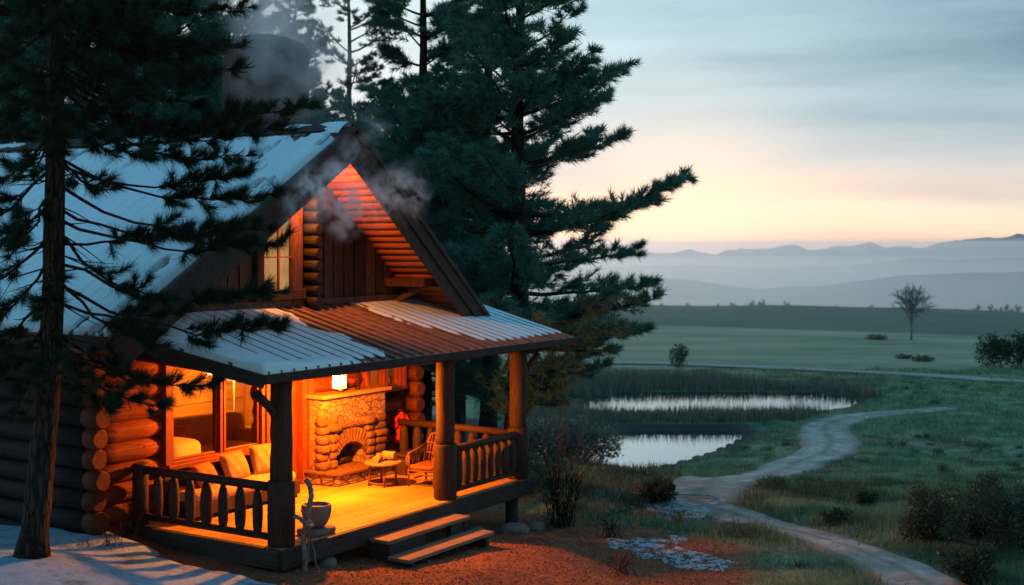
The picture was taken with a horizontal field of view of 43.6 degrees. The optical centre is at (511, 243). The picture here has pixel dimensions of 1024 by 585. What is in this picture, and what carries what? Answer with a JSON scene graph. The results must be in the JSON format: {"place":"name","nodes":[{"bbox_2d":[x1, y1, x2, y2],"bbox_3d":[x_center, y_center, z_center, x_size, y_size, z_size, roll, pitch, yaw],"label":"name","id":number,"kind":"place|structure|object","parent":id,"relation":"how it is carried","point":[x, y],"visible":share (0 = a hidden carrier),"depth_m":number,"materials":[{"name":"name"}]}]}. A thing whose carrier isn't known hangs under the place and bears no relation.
{"place":"outdoors","nodes":[
{"label":"outdoors","id":0,"kind":"place"},
{"bbox_2d":[233,381,234,410],"bbox_3d":[-5.205,3.125,23.966,0.440,1.750,0.440,0,0,33],"label":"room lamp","id":1,"kind":"object","parent":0,"point":[233,395],"visible":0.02,"depth_m":23.94,"materials":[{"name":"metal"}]},
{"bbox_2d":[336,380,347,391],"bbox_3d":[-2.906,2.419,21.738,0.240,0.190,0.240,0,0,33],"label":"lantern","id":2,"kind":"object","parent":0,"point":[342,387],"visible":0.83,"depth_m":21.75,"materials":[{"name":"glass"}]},
{"bbox_2d":[3,0,1023,253],"label":"sky","id":3,"kind":"structure","parent":0,"point":[807,124],"materials":[{"name":"blue"}]},
{"bbox_2d":[113,286,1023,584],"bbox_3d":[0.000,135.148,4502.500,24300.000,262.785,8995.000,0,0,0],"label":"ground","id":4,"kind":"structure","parent":0,"point":[809,334],"depth_m":88.43,"materials":[{"name":"green plant"}]},
{"bbox_2d":[0,0,98,143],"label":"pine tree","id":5,"kind":"object","parent":4,"relation":"on","point":[37,54],"visible":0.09,"depth_m":30.17,"materials":[{"name":"green plant"}]},
{"bbox_2d":[0,1,138,142],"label":"pine tree","id":6,"kind":"object","parent":4,"relation":"on","point":[74,105],"visible":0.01,"depth_m":32.73,"materials":[{"name":"green plant"}]},
{"bbox_2d":[70,531,95,546],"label":"dead plant","id":7,"kind":"object","parent":4,"relation":"on","point":[87,539],"visible":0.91,"depth_m":17.08,"materials":[{"name":"brown plant"}]},
{"bbox_2d":[98,529,123,550],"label":"dead plant","id":8,"kind":"object","parent":4,"relation":"on","point":[107,540],"visible":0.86,"depth_m":17.19,"materials":[{"name":"brown plant"}]},
{"bbox_2d":[0,0,222,142],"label":"pine tree","id":9,"kind":"object","parent":4,"relation":"on","point":[162,109],"visible":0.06,"depth_m":31.87,"materials":[{"name":"green plant"}]},
{"bbox_2d":[112,493,150,541],"bbox_3d":[-5.283,3.803,17.729,0.546,0.748,0.558,0,0,0],"label":"dead plant","id":10,"kind":"object","parent":4,"relation":"on","point":[128,522],"visible":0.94,"depth_m":17.79,"materials":[{"name":"brown plant"}]},
{"bbox_2d":[0,525,275,584],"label":"snow","id":11,"kind":"structure","parent":4,"relation":"on","point":[67,562],"depth_m":15.89,"materials":[{"name":"white snow"}]},
{"bbox_2d":[0,0,326,558],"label":"foreground pine","id":12,"kind":"object","parent":11,"relation":"on","point":[128,19],"visible":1,"depth_m":15.63,"materials":[{"name":"green plant"}]},
{"bbox_2d":[130,0,241,122],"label":"pine tree","id":13,"kind":"object","parent":4,"relation":"on","point":[221,25],"visible":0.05,"depth_m":37.18,"materials":[{"name":"green plant"}]},
{"bbox_2d":[181,0,285,98],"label":"pine tree","id":14,"kind":"object","parent":4,"relation":"on","point":[256,24],"visible":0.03,"depth_m":42.45,"materials":[{"name":"green plant"}]},
{"bbox_2d":[0,34,577,570],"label":"log cabin","id":15,"kind":"object","parent":4,"relation":"on","point":[384,294],"visible":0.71,"depth_m":19.56,"materials":[{"name":"brown wood"}]},
{"bbox_2d":[158,365,264,469],"bbox_3d":[-4.562,2.520,19.779,0.270,1.640,2.210,0,0,33],"label":"window","id":16,"kind":"structure","parent":15,"relation":"in","point":[218,402],"depth_m":19.78,"materials":[{"name":"brown wood"}]},
{"bbox_2d":[174,411,252,452],"bbox_3d":[-5.238,3.460,21.753,1.030,1.000,2.550,0,0,33],"label":"sofa","id":17,"kind":"object","parent":15,"relation":"on","point":[239,432],"visible":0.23,"depth_m":22.20,"materials":[{"name":"fabric"}]},
{"bbox_2d":[174,437,200,457],"bbox_3d":[-5.465,3.380,20.620,0.800,0.480,0.680,0,0,33],"label":"cushion","id":18,"kind":"object","parent":17,"relation":"on","point":[185,446],"visible":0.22,"depth_m":20.41,"materials":[{"name":"fabric"}]},
{"bbox_2d":[163,458,299,520],"bbox_3d":[-4.218,3.690,19.455,0.660,0.620,2.240,0,0,33],"label":"porch bench","id":19,"kind":"object","parent":15,"relation":"on","point":[249,493],"visible":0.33,"depth_m":18.94,"materials":[{"name":"fabric"}]},
{"bbox_2d":[189,462,217,487],"bbox_3d":[-4.564,3.428,19.025,0.188,0.360,0.500,-35,-11,16],"label":"cushion","id":20,"kind":"object","parent":19,"relation":"on","point":[207,467],"visible":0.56,"depth_m":18.95,"materials":[{"name":"orange fabric"}]},
{"bbox_2d":[219,450,249,477],"bbox_3d":[-4.227,3.388,19.545,0.188,0.440,0.550,-28,-11,20],"label":"cushion","id":21,"kind":"object","parent":19,"relation":"on","point":[234,463],"visible":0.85,"depth_m":19.43,"materials":[{"name":"fabric"}]},
{"bbox_2d":[248,443,270,474],"bbox_3d":[-3.869,3.369,20.098,0.520,0.460,0.188,0,-22,-45],"label":"cushion","id":22,"kind":"object","parent":19,"relation":"on","point":[260,457],"visible":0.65,"depth_m":19.95,"materials":[{"name":"fabric"}]},
{"bbox_2d":[252,207,305,300],"bbox_3d":[-3.631,0.110,20.014,0.105,1.540,1.120,0,0,33],"label":"window","id":23,"kind":"structure","parent":15,"relation":"in","point":[288,264],"depth_m":20.21,"materials":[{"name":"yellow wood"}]},
{"bbox_2d":[292,381,296,479],"bbox_3d":[-3.807,2.940,21.083,0.080,2.120,0.680,0,0,33],"label":"door","id":24,"kind":"structure","parent":15,"relation":"in","point":[294,392],"depth_m":21.30,"materials":[{"name":"brown wood"}]},
{"bbox_2d":[296,524,335,536],"bbox_3d":[-2.702,3.955,17.675,0.400,0.090,0.480,0,0,33],"label":"flat stone","id":25,"kind":"object","parent":15,"relation":"on","point":[324,530],"visible":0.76,"depth_m":17.54,"materials":[{"name":"grey stone"}]},
{"bbox_2d":[301,501,331,528],"bbox_3d":[-2.702,3.752,17.675,0.415,0.315,0.415,0,0,33],"label":"woven pot","id":26,"kind":"object","parent":25,"relation":"on","point":[320,514],"visible":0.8,"depth_m":17.54,"materials":[{"name":"wicker"}]},
{"bbox_2d":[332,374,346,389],"bbox_3d":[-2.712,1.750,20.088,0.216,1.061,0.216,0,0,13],"label":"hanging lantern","id":27,"kind":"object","parent":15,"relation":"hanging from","point":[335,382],"visible":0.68,"depth_m":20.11,"materials":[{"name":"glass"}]},
{"bbox_2d":[304,385,393,486],"bbox_3d":[-2.631,3.257,21.971,0.750,1.485,2.050,0,0,33],"label":"stone fireplace","id":28,"kind":"object","parent":15,"relation":"on","point":[351,421],"visible":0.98,"depth_m":21.64,"materials":[{"name":"stone"}]},
{"bbox_2d":[337,455,352,464],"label":"charred logs","id":29,"kind":"object","parent":28,"relation":"on","point":[347,458],"visible":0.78,"depth_m":21.90,"materials":[{"name":"black wood"}]},
{"bbox_2d":[364,459,401,487],"bbox_3d":[-2.139,3.801,21.194,0.630,0.402,0.630,0,0,33],"label":"round table","id":30,"kind":"object","parent":15,"relation":"on","point":[382,465],"visible":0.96,"depth_m":21.07,"materials":[{"name":"brown wood"}]},
{"bbox_2d":[372,454,382,462],"bbox_3d":[-2.211,3.545,21.121,0.112,0.108,0.225,0,0,16],"label":"cut log","id":31,"kind":"object","parent":30,"relation":"on","point":[377,458],"visible":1,"depth_m":21.02,"materials":[{"name":"brown wood"}]},
{"bbox_2d":[382,451,396,460],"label":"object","id":32,"kind":"object","parent":30,"relation":"on","point":[390,455],"visible":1,"depth_m":21.24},
{"bbox_2d":[360,367,407,392],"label":"plank wall","id":33,"kind":"structure","parent":15,"relation":"in","point":[399,375],"depth_m":23.29,"materials":[{"name":"brown wood"}]},
{"bbox_2d":[393,409,409,442],"bbox_3d":[-2.034,3.324,23.437,0.160,0.592,0.476,0,0,33],"label":"hanging garment","id":34,"kind":"object","parent":15,"relation":"hanging from","point":[401,415],"visible":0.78,"depth_m":23.32,"materials":[{"name":"red fabric"}]},
{"bbox_2d":[396,447,432,475],"bbox_3d":[-1.704,3.815,22.473,0.280,0.370,0.900,0,0,33],"label":"bench","id":35,"kind":"object","parent":15,"relation":"on","point":[402,468],"visible":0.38,"depth_m":22.15,"materials":[{"name":"brown wood"}]},
{"bbox_2d":[406,432,435,485],"bbox_3d":[-1.340,3.580,21.338,0.600,0.841,0.770,0,0,27],"label":"wicker armchair","id":36,"kind":"object","parent":15,"relation":"on","point":[425,465],"visible":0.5,"depth_m":21.14,"materials":[{"name":"brown wicker"}]},
{"bbox_2d":[293,478,319,572],"bbox_3d":[-2.717,3.749,16.855,0.203,1.276,0.528,0,0,19],"label":"driftwood","id":37,"kind":"object","parent":4,"relation":"on","point":[307,523],"visible":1,"depth_m":16.86,"materials":[{"name":"grey wood"}]},
{"bbox_2d":[265,0,358,122],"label":"pine tree","id":38,"kind":"object","parent":4,"relation":"on","point":[287,29],"visible":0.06,"depth_m":45.63,"materials":[{"name":"green plant"}]},
{"bbox_2d":[316,556,336,566],"bbox_3d":[-2.551,4.382,17.540,0.308,0.221,0.409,0,0,-8],"label":"rock","id":39,"kind":"object","parent":4,"relation":"on","point":[330,561],"visible":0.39,"depth_m":17.40,"materials":[{"name":"grey stone"}]},
{"bbox_2d":[313,0,403,131],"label":"pine tree","id":40,"kind":"object","parent":4,"relation":"on","point":[365,62],"visible":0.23,"depth_m":47.99,"materials":[{"name":"green plant"}]},
{"bbox_2d":[359,77,435,406],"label":"pine tree","id":41,"kind":"object","parent":4,"relation":"on","point":[384,82],"visible":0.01,"depth_m":51.59,"materials":[{"name":"green plant"}]},
{"bbox_2d":[309,0,509,443],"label":"pine tree","id":42,"kind":"object","parent":4,"relation":"on","point":[415,137],"visible":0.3,"depth_m":30.73,"materials":[{"name":"green plant"}]},
{"bbox_2d":[369,513,493,567],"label":"wooden steps","id":43,"kind":"structure","parent":4,"relation":"on","point":[407,546],"depth_m":18.49,"materials":[{"name":"brown wood"}]},
{"bbox_2d":[388,89,542,451],"bbox_3d":[-1.616,0.790,39.791,5.624,12.336,6.020,0,0,0],"label":"pine tree","id":44,"kind":"object","parent":4,"relation":"on","point":[460,411],"visible":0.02,"depth_m":39.84,"materials":[{"name":"green plant"}]},
{"bbox_2d":[468,525,484,529],"bbox_3d":[-0.614,4.641,20.572,0.399,0.213,0.311,0,0,40],"label":"rock","id":45,"kind":"object","parent":4,"relation":"on","point":[473,527],"visible":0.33,"depth_m":20.52,"materials":[{"name":"grey stone"}]},
{"bbox_2d":[426,0,581,449],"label":"pine tree","id":46,"kind":"object","parent":4,"relation":"on","point":[487,418],"visible":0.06,"depth_m":33.87,"materials":[{"name":"green plant"}]},
{"bbox_2d":[499,522,529,533],"bbox_3d":[0.038,4.694,20.928,0.513,0.255,0.392,0,0,-9],"label":"rock","id":47,"kind":"object","parent":4,"relation":"on","point":[515,527],"visible":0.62,"depth_m":20.79,"materials":[{"name":"grey stone"}]},
{"bbox_2d":[527,521,544,530],"bbox_3d":[0.393,4.735,21.341,0.305,0.208,0.402,0,0,13],"label":"rock","id":48,"kind":"object","parent":4,"relation":"on","point":[535,525],"visible":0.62,"depth_m":21.21,"materials":[{"name":"grey stone"}]},
{"bbox_2d":[377,0,700,473],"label":"pine tree","id":49,"kind":"object","parent":4,"relation":"on","point":[589,323],"visible":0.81,"depth_m":27.95,"materials":[{"name":"green plant"}]},
{"bbox_2d":[498,413,595,461],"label":"thicket","id":50,"kind":"object","parent":4,"relation":"on","point":[534,435],"visible":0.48,"depth_m":63.96,"materials":[{"name":"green plant"}]},
{"bbox_2d":[544,515,561,524],"bbox_3d":[0.706,4.745,21.877,0.294,0.203,0.392,0,0,-26],"label":"rock","id":51,"kind":"object","parent":4,"relation":"on","point":[547,520],"visible":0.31,"depth_m":21.77,"materials":[{"name":"grey stone"}]},
{"bbox_2d":[510,409,611,530],"bbox_3d":[0.829,3.831,21.442,1.924,1.982,1.599,0,0,21],"label":"bare shrub","id":52,"kind":"object","parent":4,"relation":"on","point":[561,512],"visible":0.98,"depth_m":21.55,"materials":[{"name":"brown plant"}]},
{"bbox_2d":[534,413,626,462],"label":"thicket","id":53,"kind":"object","parent":4,"relation":"on","point":[596,434],"visible":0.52,"depth_m":65.46,"materials":[{"name":"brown plant"}]},
{"bbox_2d":[253,516,933,584],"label":"leaf litter","id":54,"kind":"object","parent":4,"relation":"on","point":[525,545],"visible":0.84,"depth_m":18.88,"materials":[{"name":"brown plant"}]},
{"bbox_2d":[594,514,627,539],"bbox_3d":[1.591,4.629,21.013,0.492,0.478,0.447,0,0,-38],"label":"dead plant","id":55,"kind":"object","parent":4,"relation":"on","point":[611,528],"visible":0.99,"depth_m":21.00,"materials":[{"name":"brown plant"}]},
{"bbox_2d":[603,549,638,574],"bbox_3d":[1.662,4.869,19.507,0.664,0.390,0.642,0,0,0],"label":"dead plant","id":56,"kind":"object","parent":4,"relation":"on","point":[621,562],"visible":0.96,"depth_m":19.48,"materials":[{"name":"brown plant"}]},
{"bbox_2d":[583,481,725,520],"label":"snow","id":57,"kind":"structure","parent":4,"relation":"on","point":[656,504],"depth_m":27.37,"materials":[{"name":"blue"}]},
{"bbox_2d":[636,474,678,504],"bbox_3d":[3.207,5.434,27.980,0.903,0.810,1.032,0,0,-25],"label":"bush","id":58,"kind":"object","parent":4,"relation":"on","point":[657,489],"depth_m":27.81,"materials":[{"name":"green plant"}]},
{"bbox_2d":[432,364,889,468],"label":"reeds","id":59,"kind":"object","parent":4,"relation":"on","point":[653,379],"visible":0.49,"depth_m":94.08,"materials":[{"name":"green plant"}]},
{"bbox_2d":[668,343,688,366],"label":"field bush","id":60,"kind":"object","parent":4,"relation":"on","point":[680,359],"visible":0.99,"depth_m":122.89,"materials":[{"name":"green plant"}]},
{"bbox_2d":[606,534,782,571],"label":"snow","id":61,"kind":"structure","parent":4,"relation":"on","point":[678,562],"depth_m":20.44,"materials":[{"name":"blue"}]},
{"bbox_2d":[473,365,1023,584],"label":"meadow grass","id":62,"kind":"structure","parent":4,"relation":"on","point":[886,520],"depth_m":50.61,"materials":[{"name":"green plant"}]},
{"bbox_2d":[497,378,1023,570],"bbox_3d":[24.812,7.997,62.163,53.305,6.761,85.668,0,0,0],"label":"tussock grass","id":63,"kind":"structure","parent":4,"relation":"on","point":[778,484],"depth_m":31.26,"materials":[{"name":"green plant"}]},
{"bbox_2d":[819,507,852,525],"bbox_3d":[6.141,5.170,24.180,0.661,0.438,0.433,0,0,0],"label":"bush","id":64,"kind":"object","parent":4,"relation":"on","point":[836,514],"visible":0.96,"depth_m":24.16,"materials":[{"name":"green plant"}]},
{"bbox_2d":[853,488,881,507],"bbox_3d":[7.573,5.450,27.185,0.655,0.484,0.506,0,0,0],"label":"bush","id":65,"kind":"object","parent":4,"relation":"on","point":[865,497],"visible":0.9,"depth_m":27.13,"materials":[{"name":"green plant"}]},
{"bbox_2d":[863,333,887,339],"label":"field bush","id":66,"kind":"object","parent":4,"relation":"on","point":[877,337],"visible":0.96,"depth_m":182.75,"materials":[{"name":"green plant"}]},
{"bbox_2d":[893,353,911,358],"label":"field bush","id":67,"kind":"object","parent":4,"relation":"on","point":[902,356],"visible":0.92,"depth_m":136.73,"materials":[{"name":"green plant"}]},
{"bbox_2d":[888,283,937,339],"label":"bare tree","id":68,"kind":"object","parent":4,"relation":"on","point":[910,304],"visible":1,"depth_m":187.68,"materials":[{"name":"brown plant"}]},
{"bbox_2d":[909,354,935,361],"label":"field bush","id":69,"kind":"object","parent":4,"relation":"on","point":[923,358],"visible":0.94,"depth_m":131.76,"materials":[{"name":"green plant"}]},
{"bbox_2d":[897,480,997,546],"bbox_3d":[7.402,4.605,21.921,1.779,1.241,1.380,0,0,0],"label":"bush","id":70,"kind":"object","parent":4,"relation":"on","point":[922,519],"visible":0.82,"depth_m":21.76,"materials":[{"name":"green plant"}]},
{"bbox_2d":[934,541,1003,584],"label":"bush","id":71,"kind":"object","parent":4,"relation":"on","point":[966,564],"visible":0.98,"depth_m":18.64,"materials":[{"name":"green plant"}]},
{"bbox_2d":[938,479,1023,557],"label":"bush","id":72,"kind":"object","parent":4,"relation":"on","point":[993,510],"visible":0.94,"depth_m":20.95,"materials":[{"name":"green plant"}]},
{"bbox_2d":[972,331,1000,366],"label":"field bush","id":73,"kind":"object","parent":4,"relation":"on","point":[985,352],"visible":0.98,"depth_m":122.77,"materials":[{"name":"green plant"}]},
{"bbox_2d":[956,470,1023,543],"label":"bush","id":74,"kind":"object","parent":4,"relation":"on","point":[993,479],"visible":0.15,"depth_m":22.32,"materials":[{"name":"green plant"}]},
{"bbox_2d":[987,337,1012,367],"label":"field bush","id":75,"kind":"object","parent":4,"relation":"on","point":[999,342],"visible":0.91,"depth_m":121.81,"materials":[{"name":"green plant"}]},
{"bbox_2d":[998,304,1009,310],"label":"misty tree","id":76,"kind":"object","parent":4,"relation":"on","point":[1005,307],"visible":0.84,"depth_m":799.92,"materials":[{"name":"grey plant"}]},
{"bbox_2d":[1001,330,1023,368],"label":"field bush","id":77,"kind":"object","parent":4,"relation":"on","point":[1013,344],"visible":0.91,"depth_m":120.81,"materials":[{"name":"green plant"}]},
{"bbox_2d":[1009,304,1022,311],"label":"misty tree","id":78,"kind":"object","parent":4,"relation":"on","point":[1019,307],"visible":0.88,"depth_m":860.75,"materials":[{"name":"grey plant"}]},
{"bbox_2d":[1012,338,1023,368],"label":"field bush","id":79,"kind":"object","parent":4,"relation":"on","point":[1020,355],"visible":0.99,"depth_m":119.99,"materials":[{"name":"green plant"}]},
{"bbox_2d":[535,431,743,467],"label":"pond water","id":80,"kind":"structure","parent":0,"point":[659,447],"depth_m":72.36,"materials":[{"name":"grey liquid"}]},
{"bbox_2d":[585,392,857,411],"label":"pond water","id":81,"kind":"structure","parent":0,"point":[664,399],"depth_m":92.68,"materials":[{"name":"grey liquid"}]},
{"bbox_2d":[479,271,1023,303],"bbox_3d":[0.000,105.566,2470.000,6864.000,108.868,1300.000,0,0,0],"label":"hills","id":82,"kind":"structure","parent":0,"point":[988,288],"depth_m":2427.88,"materials":[{"name":"grey"}]},
{"bbox_2d":[537,233,1023,268],"bbox_3d":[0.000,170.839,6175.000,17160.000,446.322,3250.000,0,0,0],"label":"hills","id":83,"kind":"structure","parent":0,"point":[788,256],"depth_m":6184.81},
{"bbox_2d":[547,258,1023,285],"bbox_3d":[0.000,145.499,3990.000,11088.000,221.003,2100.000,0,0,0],"label":"hills","id":84,"kind":"structure","parent":0,"point":[789,276],"depth_m":3986.52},
{"bbox_2d":[586,361,1023,382],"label":"farm track","id":85,"kind":"structure","parent":0,"point":[836,370],"depth_m":118.14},
{"bbox_2d":[653,407,967,584],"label":"path","id":86,"kind":"structure","parent":0,"point":[828,439],"depth_m":28.42,"materials":[{"name":"grey gravel"}]}
]}

